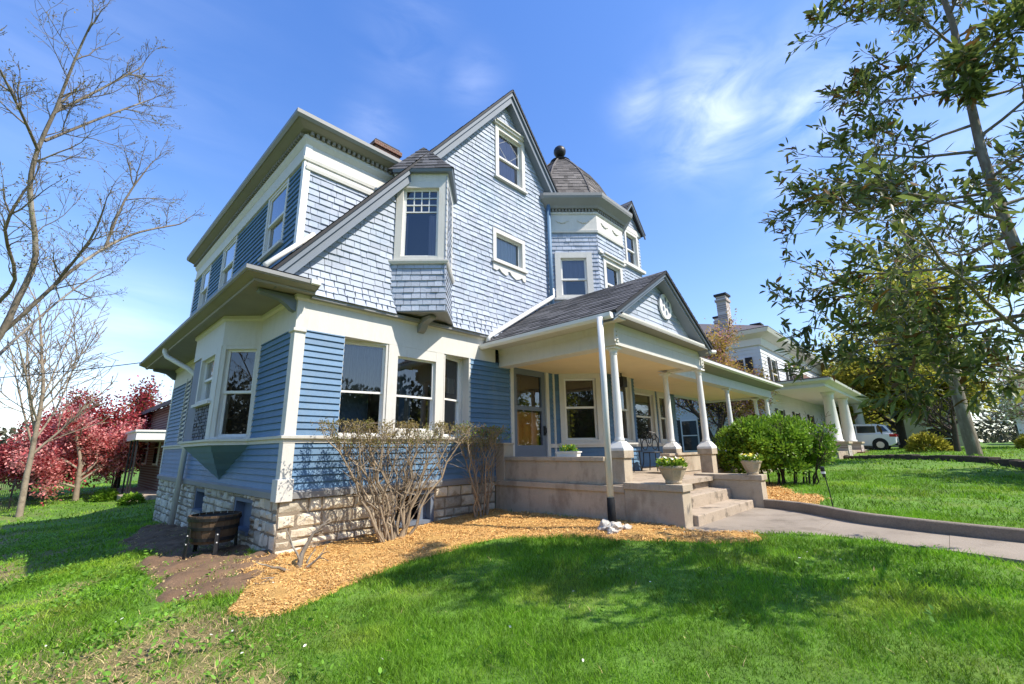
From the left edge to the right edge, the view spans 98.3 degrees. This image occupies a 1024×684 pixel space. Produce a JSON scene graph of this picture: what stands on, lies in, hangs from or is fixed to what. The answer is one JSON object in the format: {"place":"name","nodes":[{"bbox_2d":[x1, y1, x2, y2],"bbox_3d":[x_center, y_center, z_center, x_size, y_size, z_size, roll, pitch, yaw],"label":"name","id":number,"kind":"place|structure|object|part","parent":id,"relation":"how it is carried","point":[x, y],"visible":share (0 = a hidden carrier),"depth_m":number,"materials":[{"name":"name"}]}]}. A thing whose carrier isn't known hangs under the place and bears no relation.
{"place":"outdoors","nodes":[
{"label":"outdoors","id":0,"kind":"place"},
{"bbox_2d":[0,441,1023,683],"bbox_3d":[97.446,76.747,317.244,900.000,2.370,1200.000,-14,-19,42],"label":"lawn ground","id":1,"kind":"structure","parent":0,"point":[622,658],"depth_m":3.76,"materials":[{"name":"green plant"}]},
{"bbox_2d":[0,476,46,511],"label":"wire fence","id":2,"kind":"object","parent":1,"relation":"on","point":[9,505],"visible":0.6,"depth_m":17.21,"materials":[{"name":"black metal"}]},
{"bbox_2d":[0,404,106,498],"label":"maple tree","id":3,"kind":"object","parent":1,"relation":"on","point":[4,474],"visible":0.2,"depth_m":20.77,"materials":[{"name":"red plant"}]},
{"bbox_2d":[0,277,122,516],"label":"bare tree","id":4,"kind":"object","parent":1,"relation":"on","point":[42,361],"visible":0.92,"depth_m":16.10,"materials":[{"name":"brown plant"}]},
{"bbox_2d":[3,396,152,505],"bbox_3d":[-19.127,4.802,19.727,3.112,4.524,5.102,-14,-19,42],"label":"dogwood tree","id":5,"kind":"object","parent":1,"relation":"on","point":[108,451],"visible":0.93,"depth_m":19.48,"materials":[{"name":"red plant"}]},
{"bbox_2d":[88,487,120,502],"bbox_3d":[-17.125,6.431,18.687,1.164,0.642,1.128,-14,-19,42],"label":"bush","id":6,"kind":"object","parent":1,"relation":"on","point":[107,494],"visible":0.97,"depth_m":18.47,"materials":[{"name":"green plant"}]},
{"bbox_2d":[0,0,210,355],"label":"bare tree","id":7,"kind":"object","parent":1,"relation":"on","point":[8,323],"visible":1,"depth_m":4.92,"materials":[{"name":"grey plant"}]},
{"bbox_2d":[48,374,171,489],"bbox_3d":[-21.804,5.064,25.207,5.978,6.496,7.446,-14,-19,42],"label":"maple tree","id":8,"kind":"object","parent":1,"relation":"on","point":[142,403],"visible":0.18,"depth_m":24.23,"materials":[{"name":"red plant"}]},
{"bbox_2d":[116,491,146,505],"bbox_3d":[-14.742,6.052,17.166,0.982,0.528,0.905,-10,-16,32],"label":"bush","id":9,"kind":"object","parent":1,"relation":"on","point":[136,497],"visible":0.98,"depth_m":17.01,"materials":[{"name":"green plant"}]},
{"bbox_2d":[105,399,170,501],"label":"brick house","id":10,"kind":"structure","parent":1,"relation":"on","point":[148,480],"depth_m":21.30,"materials":[{"name":"brown brick"}]},
{"bbox_2d":[141,443,148,464],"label":"window","id":11,"kind":"structure","parent":10,"relation":"in","point":[144,457],"depth_m":23.82,"materials":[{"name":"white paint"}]},
{"bbox_2d":[152,442,160,465],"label":"window","id":12,"kind":"structure","parent":10,"relation":"in","point":[157,445],"depth_m":21.55,"materials":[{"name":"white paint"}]},
{"bbox_2d":[114,523,277,602],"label":"bare soil","id":13,"kind":"structure","parent":1,"relation":"on","point":[178,579],"depth_m":5.70,"materials":[{"name":"brown soil"}]},
{"bbox_2d":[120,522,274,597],"bbox_3d":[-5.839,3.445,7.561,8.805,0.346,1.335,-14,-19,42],"label":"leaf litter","id":14,"kind":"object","parent":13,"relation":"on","point":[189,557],"visible":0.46,"depth_m":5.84,"materials":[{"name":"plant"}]},
{"bbox_2d":[182,511,241,559],"bbox_3d":[-4.426,2.864,6.546,0.684,0.606,0.688,2,-14,-10],"label":"barrel planter","id":15,"kind":"object","parent":1,"relation":"on","point":[215,528],"visible":0.99,"depth_m":6.32,"materials":[{"name":"brown wood"}]},
{"bbox_2d":[139,90,785,554],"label":"blue house","id":16,"kind":"structure","parent":1,"relation":"on","point":[485,268],"depth_m":8.43,"materials":[{"name":"wood"}]},
{"bbox_2d":[0,362,141,377],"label":"utility wire","id":17,"kind":"object","parent":16,"relation":"attached to","point":[71,370],"visible":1,"depth_m":11.96,"materials":[{"name":"black metal"}]},
{"bbox_2d":[192,488,204,513],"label":"basement window","id":18,"kind":"structure","parent":16,"relation":"in","point":[200,493],"depth_m":9.27,"materials":[{"name":"blue glass"}]},
{"bbox_2d":[191,348,217,407],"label":"window","id":19,"kind":"structure","parent":16,"relation":"in","point":[204,388],"depth_m":8.40,"materials":[{"name":"white paint"}]},
{"bbox_2d":[197,264,212,308],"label":"window","id":20,"kind":"structure","parent":16,"relation":"in","point":[203,294],"depth_m":12.09,"materials":[{"name":"glass"}]},
{"bbox_2d":[218,235,238,289],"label":"window","id":21,"kind":"structure","parent":16,"relation":"in","point":[229,252],"depth_m":10.60,"materials":[{"name":"glass"}]},
{"bbox_2d":[210,345,259,438],"bbox_3d":[-4.693,0.867,7.672,0.658,1.585,0.320,-1,-14,-1],"label":"window","id":22,"kind":"structure","parent":16,"relation":"in","point":[232,413],"depth_m":7.70,"materials":[{"name":"white paint"}]},
{"bbox_2d":[233,496,252,535],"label":"basement window","id":23,"kind":"structure","parent":16,"relation":"in","point":[244,505],"depth_m":7.34,"materials":[{"name":"blue glass"}]},
{"bbox_2d":[257,177,290,261],"bbox_3d":[-4.346,-2.267,8.386,1.150,1.350,0.380,-14,-19,42],"label":"window","id":24,"kind":"structure","parent":16,"relation":"in","point":[273,236],"depth_m":8.59,"materials":[{"name":"white paint"}]},
{"bbox_2d":[339,339,387,435],"bbox_3d":[-2.718,0.844,7.708,0.815,1.585,0.815,-21,-24,55],"label":"window","id":25,"kind":"structure","parent":16,"relation":"in","point":[364,363],"depth_m":7.60,"materials":[{"name":"white paint"}]},
{"bbox_2d":[394,489,433,527],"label":"basement window","id":26,"kind":"structure","parent":16,"relation":"in","point":[427,511],"depth_m":7.87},
{"bbox_2d":[384,344,443,436],"bbox_3d":[-2.056,0.981,8.318,0.920,1.585,1.200,-14,-19,42],"label":"window","id":27,"kind":"structure","parent":16,"relation":"in","point":[428,377],"depth_m":8.29,"materials":[{"name":"white paint"}]},
{"bbox_2d":[394,182,445,258],"bbox_3d":[-1.728,-2.263,8.466,0.929,1.620,0.295,-1,-14,-1],"label":"window","id":28,"kind":"structure","parent":16,"relation":"in","point":[420,206],"depth_m":8.48,"materials":[{"name":"white paint"}]},
{"bbox_2d":[410,354,461,436],"bbox_3d":[-1.525,1.115,8.903,0.815,1.585,0.651,-8,-15,25],"label":"window","id":29,"kind":"structure","parent":16,"relation":"in","point":[452,389],"depth_m":9.00,"materials":[{"name":"white paint"}]},
{"bbox_2d":[491,227,527,273],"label":"window","id":30,"kind":"structure","parent":16,"relation":"in","point":[508,250],"depth_m":10.70,"materials":[{"name":"white paint"}]},
{"bbox_2d":[493,118,527,194],"bbox_3d":[-0.140,-4.650,11.332,0.485,1.600,1.180,-14,-19,42],"label":"window","id":31,"kind":"structure","parent":16,"relation":"in","point":[509,146],"depth_m":11.38,"materials":[{"name":"white paint"}]},
{"bbox_2d":[495,368,546,456],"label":"door","id":32,"kind":"structure","parent":16,"relation":"in","point":[530,423],"depth_m":10.32,"materials":[{"name":"wood"}]},
{"bbox_2d":[555,444,581,456],"bbox_3d":[1.018,1.968,8.047,0.504,0.228,0.180,-14,-19,42],"label":"window box","id":33,"kind":"object","parent":16,"relation":"on","point":[571,451],"visible":1,"depth_m":8.00,"materials":[{"name":"white paint"}]},
{"bbox_2d":[555,252,593,300],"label":"window","id":34,"kind":"structure","parent":16,"relation":"in","point":[573,270],"depth_m":11.74,"materials":[{"name":"white paint"}]},
{"bbox_2d":[559,373,603,444],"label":"window","id":35,"kind":"structure","parent":16,"relation":"in","point":[581,419],"depth_m":11.02,"materials":[{"name":"white paint"}]},
{"bbox_2d":[595,252,624,287],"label":"window","id":36,"kind":"structure","parent":16,"relation":"in","point":[612,266],"depth_m":12.37,"materials":[{"name":"white paint"}]},
{"bbox_2d":[607,375,638,443],"bbox_3d":[2.644,1.778,11.487,0.695,1.725,1.030,-14,-19,42],"label":"window","id":37,"kind":"structure","parent":16,"relation":"in","point":[626,392],"depth_m":11.60,"materials":[{"name":"white paint"}]},
{"bbox_2d":[624,229,639,267],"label":"window","id":38,"kind":"structure","parent":16,"relation":"in","point":[631,242],"depth_m":15.62,"materials":[{"name":"white paint"}]},
{"bbox_2d":[634,388,660,444],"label":"window","id":39,"kind":"structure","parent":16,"relation":"in","point":[645,404],"depth_m":14.53,"materials":[{"name":"white paint"}]},
{"bbox_2d":[640,431,661,470],"bbox_3d":[3.557,2.764,11.255,0.542,0.983,0.588,-14,-19,42],"label":"iron chair","id":40,"kind":"object","parent":16,"relation":"on","point":[645,439],"visible":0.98,"depth_m":11.43,"materials":[{"name":"black metal"}]},
{"bbox_2d":[656,392,667,443],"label":"window","id":41,"kind":"structure","parent":16,"relation":"in","point":[660,401],"depth_m":15.05,"materials":[{"name":"white paint"}]},
{"bbox_2d":[655,456,689,483],"bbox_3d":[2.423,1.933,6.703,0.492,0.405,0.507,-14,-19,42],"label":"planter","id":42,"kind":"object","parent":16,"relation":"on","point":[672,470],"visible":1,"depth_m":6.59,"materials":[{"name":"stone"}]},
{"bbox_2d":[738,452,763,474],"bbox_3d":[4.615,2.344,8.543,0.453,0.406,0.452,-1,-14,1],"label":"planter","id":43,"kind":"object","parent":16,"relation":"on","point":[751,464],"visible":1,"depth_m":8.45,"materials":[{"name":"stone"}]},
{"bbox_2d":[0,393,1019,469],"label":"woods","id":44,"kind":"object","parent":1,"relation":"on","point":[1000,435],"visible":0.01,"depth_m":67.75,"materials":[{"name":"red plant"}]},
{"bbox_2d":[0,477,1020,683],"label":"weeds","id":45,"kind":"object","parent":1,"relation":"on","point":[152,650],"visible":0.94,"depth_m":3.85,"materials":[{"name":"green plant"}]},
{"bbox_2d":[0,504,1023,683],"bbox_3d":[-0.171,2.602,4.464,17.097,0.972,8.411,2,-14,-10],"label":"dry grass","id":46,"kind":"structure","parent":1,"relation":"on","point":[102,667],"depth_m":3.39,"materials":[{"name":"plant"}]},
{"bbox_2d":[226,481,829,617],"bbox_3d":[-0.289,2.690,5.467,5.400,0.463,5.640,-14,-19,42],"label":"mulch bed","id":47,"kind":"object","parent":1,"relation":"on","point":[279,592],"visible":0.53,"depth_m":5.79,"materials":[{"name":"orange wood"}]},
{"bbox_2d":[255,519,331,583],"bbox_3d":[-2.567,2.472,5.226,0.674,0.603,0.952,-14,-19,42],"label":"dead shrub","id":48,"kind":"object","parent":47,"relation":"on","point":[300,556],"visible":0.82,"depth_m":5.36,"materials":[{"name":"grey plant"}]},
{"bbox_2d":[310,417,484,542],"bbox_3d":[-1.785,2.134,6.876,1.241,1.860,2.838,-14,-19,42],"label":"bare shrub","id":49,"kind":"object","parent":47,"relation":"on","point":[404,514],"visible":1,"depth_m":6.75,"materials":[{"name":"brown plant"}]},
{"bbox_2d":[448,421,512,517],"bbox_3d":[-0.494,2.410,8.345,1.237,1.786,1.613,-14,-19,42],"label":"bare shrub","id":50,"kind":"object","parent":47,"relation":"on","point":[490,441],"visible":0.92,"depth_m":8.21,"materials":[{"name":"brown plant"}]},
{"bbox_2d":[597,519,609,530],"bbox_3d":[1.360,2.694,6.472,0.218,0.206,0.264,-14,-19,42],"label":"rock","id":51,"kind":"object","parent":47,"relation":"on","point":[604,523],"visible":0.52,"depth_m":6.41,"materials":[{"name":"white stone"}]},
{"bbox_2d":[607,527,618,534],"bbox_3d":[1.404,2.644,6.170,0.168,0.127,0.147,0,-14,-4],"label":"rock","id":52,"kind":"object","parent":47,"relation":"on","point":[611,530],"visible":0.73,"depth_m":6.12,"materials":[{"name":"white stone"}]},
{"bbox_2d":[606,521,623,530],"bbox_3d":[1.473,2.669,6.336,0.244,0.179,0.307,-14,-19,42],"label":"rock","id":53,"kind":"object","parent":47,"relation":"on","point":[617,525],"visible":0.61,"depth_m":6.27,"materials":[{"name":"white stone"}]},
{"bbox_2d":[623,524,631,529],"bbox_3d":[1.646,2.675,6.333,0.161,0.134,0.195,-14,-19,42],"label":"rock","id":54,"kind":"object","parent":47,"relation":"on","point":[626,526],"visible":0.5,"depth_m":6.29,"materials":[{"name":"white stone"}]},
{"bbox_2d":[675,308,785,448],"bbox_3d":[9.497,2.211,21.546,6.346,7.510,5.109,-2,-14,3],"label":"redbud tree","id":55,"kind":"object","parent":1,"relation":"on","point":[737,407],"visible":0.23,"depth_m":21.03,"materials":[{"name":"orange plant"}]},
{"bbox_2d":[674,292,874,459],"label":"white house","id":56,"kind":"structure","parent":1,"relation":"on","point":[813,394],"depth_m":25.09,"materials":[{"name":"white paint"}]},
{"bbox_2d":[677,419,701,451],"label":"window","id":57,"kind":"structure","parent":56,"relation":"in","point":[689,433],"depth_m":25.26,"materials":[{"name":"glass"}]},
{"bbox_2d":[730,357,753,374],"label":"window","id":58,"kind":"structure","parent":56,"relation":"in","point":[742,360],"depth_m":23.81,"materials":[{"name":"white paint"}]},
{"bbox_2d":[767,357,779,380],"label":"window","id":59,"kind":"structure","parent":56,"relation":"in","point":[773,365],"depth_m":24.48,"materials":[{"name":"white paint"}]},
{"bbox_2d":[775,408,785,416],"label":"window","id":60,"kind":"structure","parent":56,"relation":"in","point":[782,412],"depth_m":24.08,"materials":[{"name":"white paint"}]},
{"bbox_2d":[784,365,793,379],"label":"window","id":61,"kind":"structure","parent":56,"relation":"in","point":[787,373],"depth_m":26.86,"materials":[{"name":"white paint"}]},
{"bbox_2d":[807,415,816,431],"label":"window","id":62,"kind":"structure","parent":56,"relation":"in","point":[808,416],"depth_m":29.31,"materials":[{"name":"white paint"}]},
{"bbox_2d":[766,483,823,503],"bbox_3d":[5.936,3.483,10.084,3.040,0.286,5.120,-14,-19,42],"label":"mulch bed","id":63,"kind":"object","parent":1,"relation":"on","point":[787,491],"visible":0.09,"depth_m":9.31,"materials":[{"name":"brown wood"}]},
{"bbox_2d":[712,410,840,485],"bbox_3d":[6.845,2.748,11.509,3.096,1.934,2.242,-4,-14,12],"label":"green shrub","id":64,"kind":"object","parent":63,"relation":"on","point":[789,443],"visible":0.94,"depth_m":11.07,"materials":[{"name":"green plant"}]},
{"bbox_2d":[819,466,832,506],"bbox_3d":[5.247,2.491,7.342,0.079,0.817,0.138,6,-15,-25],"label":"garden light","id":65,"kind":"object","parent":1,"relation":"on","point":[822,470],"visible":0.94,"depth_m":7.40,"materials":[{"name":"black metal"}]},
{"bbox_2d":[791,335,895,433],"bbox_3d":[27.687,4.336,38.028,9.724,9.607,10.081,-3,-14,8],"label":"broadleaf tree","id":66,"kind":"object","parent":1,"relation":"on","point":[836,377],"visible":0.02,"depth_m":35.87,"materials":[{"name":"green plant"}]},
{"bbox_2d":[841,424,899,449],"bbox_3d":[23.101,6.467,29.815,4.479,1.739,1.847,-14,-19,42],"label":"parked car","id":67,"kind":"object","parent":1,"relation":"on","point":[873,436],"visible":0.56,"depth_m":28.45,"materials":[{"name":"white paint"}]},
{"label":"side window","id":68,"kind":"part","parent":67,"relation":"part of","materials":[{"name":"black glass"}]},
{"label":"side window","id":69,"kind":"part","parent":67,"relation":"part of","materials":[{"name":"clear glass"}]},
{"bbox_2d":[758,0,1023,433],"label":"magnolia tree","id":70,"kind":"object","parent":1,"relation":"on","point":[968,87],"visible":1,"depth_m":4.25,"materials":[{"name":"green plant"}]},
{"bbox_2d":[763,499,1023,542],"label":"path kerb","id":71,"kind":"structure","parent":1,"relation":"on","point":[1011,534],"depth_m":5.76,"materials":[{"name":"concrete"}]},
{"bbox_2d":[788,218,1009,455],"bbox_3d":[16.259,-0.877,18.241,7.030,11.064,6.320,5,-15,-22],"label":"old tree","id":72,"kind":"object","parent":1,"relation":"on","point":[970,439],"visible":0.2,"depth_m":17.19,"materials":[{"name":"green plant"}]},
{"bbox_2d":[813,316,1019,447],"bbox_3d":[27.119,2.741,33.874,10.622,11.577,14.973,2,-14,-13],"label":"broadleaf tree","id":73,"kind":"object","parent":1,"relation":"on","point":[851,372],"visible":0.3,"depth_m":31.00,"materials":[{"name":"green plant"}]},
{"bbox_2d":[876,399,963,446],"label":"beige house","id":74,"kind":"structure","parent":1,"relation":"on","point":[909,428],"depth_m":36.73,"materials":[{"name":"beige"}]},
{"bbox_2d":[926,427,952,445],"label":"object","id":75,"kind":"structure","parent":74,"relation":"in","point":[937,432],"depth_m":35.57,"materials":[{"name":"green plant"}]},
{"bbox_2d":[903,431,953,451],"bbox_3d":[22.737,5.434,24.190,2.142,1.255,2.116,-14,-19,42],"label":"bush","id":76,"kind":"object","parent":1,"relation":"on","point":[917,441],"visible":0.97,"depth_m":23.86,"materials":[{"name":"yellow plant"}]},
{"bbox_2d":[843,454,1023,468],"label":"edging wall","id":77,"kind":"structure","parent":1,"relation":"on","point":[1016,463],"depth_m":14.95,"materials":[{"name":"grey concrete"}]},
{"bbox_2d":[904,385,974,451],"bbox_3d":[22.567,3.867,23.188,2.799,3.817,2.892,-14,-19,42],"label":"tree","id":78,"kind":"object","parent":1,"relation":"on","point":[951,428],"visible":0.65,"depth_m":22.86,"materials":[{"name":"green plant"}]},
{"bbox_2d":[978,346,1023,432],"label":"tree","id":79,"kind":"object","parent":1,"relation":"on","point":[1017,408],"visible":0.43,"depth_m":25.48,"materials":[{"name":"green plant"}]},
{"bbox_2d":[996,342,1023,403],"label":"lawn tree","id":80,"kind":"object","parent":1,"relation":"on","point":[1018,399],"visible":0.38,"depth_m":12.67,"materials":[{"name":"green plant"}]},
{"bbox_2d":[1007,409,1023,436],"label":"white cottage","id":81,"kind":"structure","parent":1,"relation":"on","point":[1021,426],"depth_m":38.77,"materials":[{"name":"white"}]},
{"bbox_2d":[1012,433,1023,448],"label":"bush","id":82,"kind":"object","parent":1,"relation":"on","point":[1018,443],"visible":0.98,"depth_m":22.87,"materials":[{"name":"yellow plant"}]},
{"bbox_2d":[0,0,1023,441],"label":"sky","id":83,"kind":"structure","parent":0,"point":[680,111],"materials":[{"name":"blue"}]},
{"bbox_2d":[632,450,641,471],"bbox_3d":[2.948,2.961,11.010,0.400,0.497,0.400,-14,-19,42],"label":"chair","id":84,"kind":"object","parent":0,"point":[639,451],"visible":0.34,"depth_m":10.96,"materials":[{"name":"black metal"}]},
{"bbox_2d":[688,507,1023,565],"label":"garden path","id":85,"kind":"structure","parent":0,"point":[763,520],"depth_m":5.82,"materials":[{"name":"concrete"}]}
]}

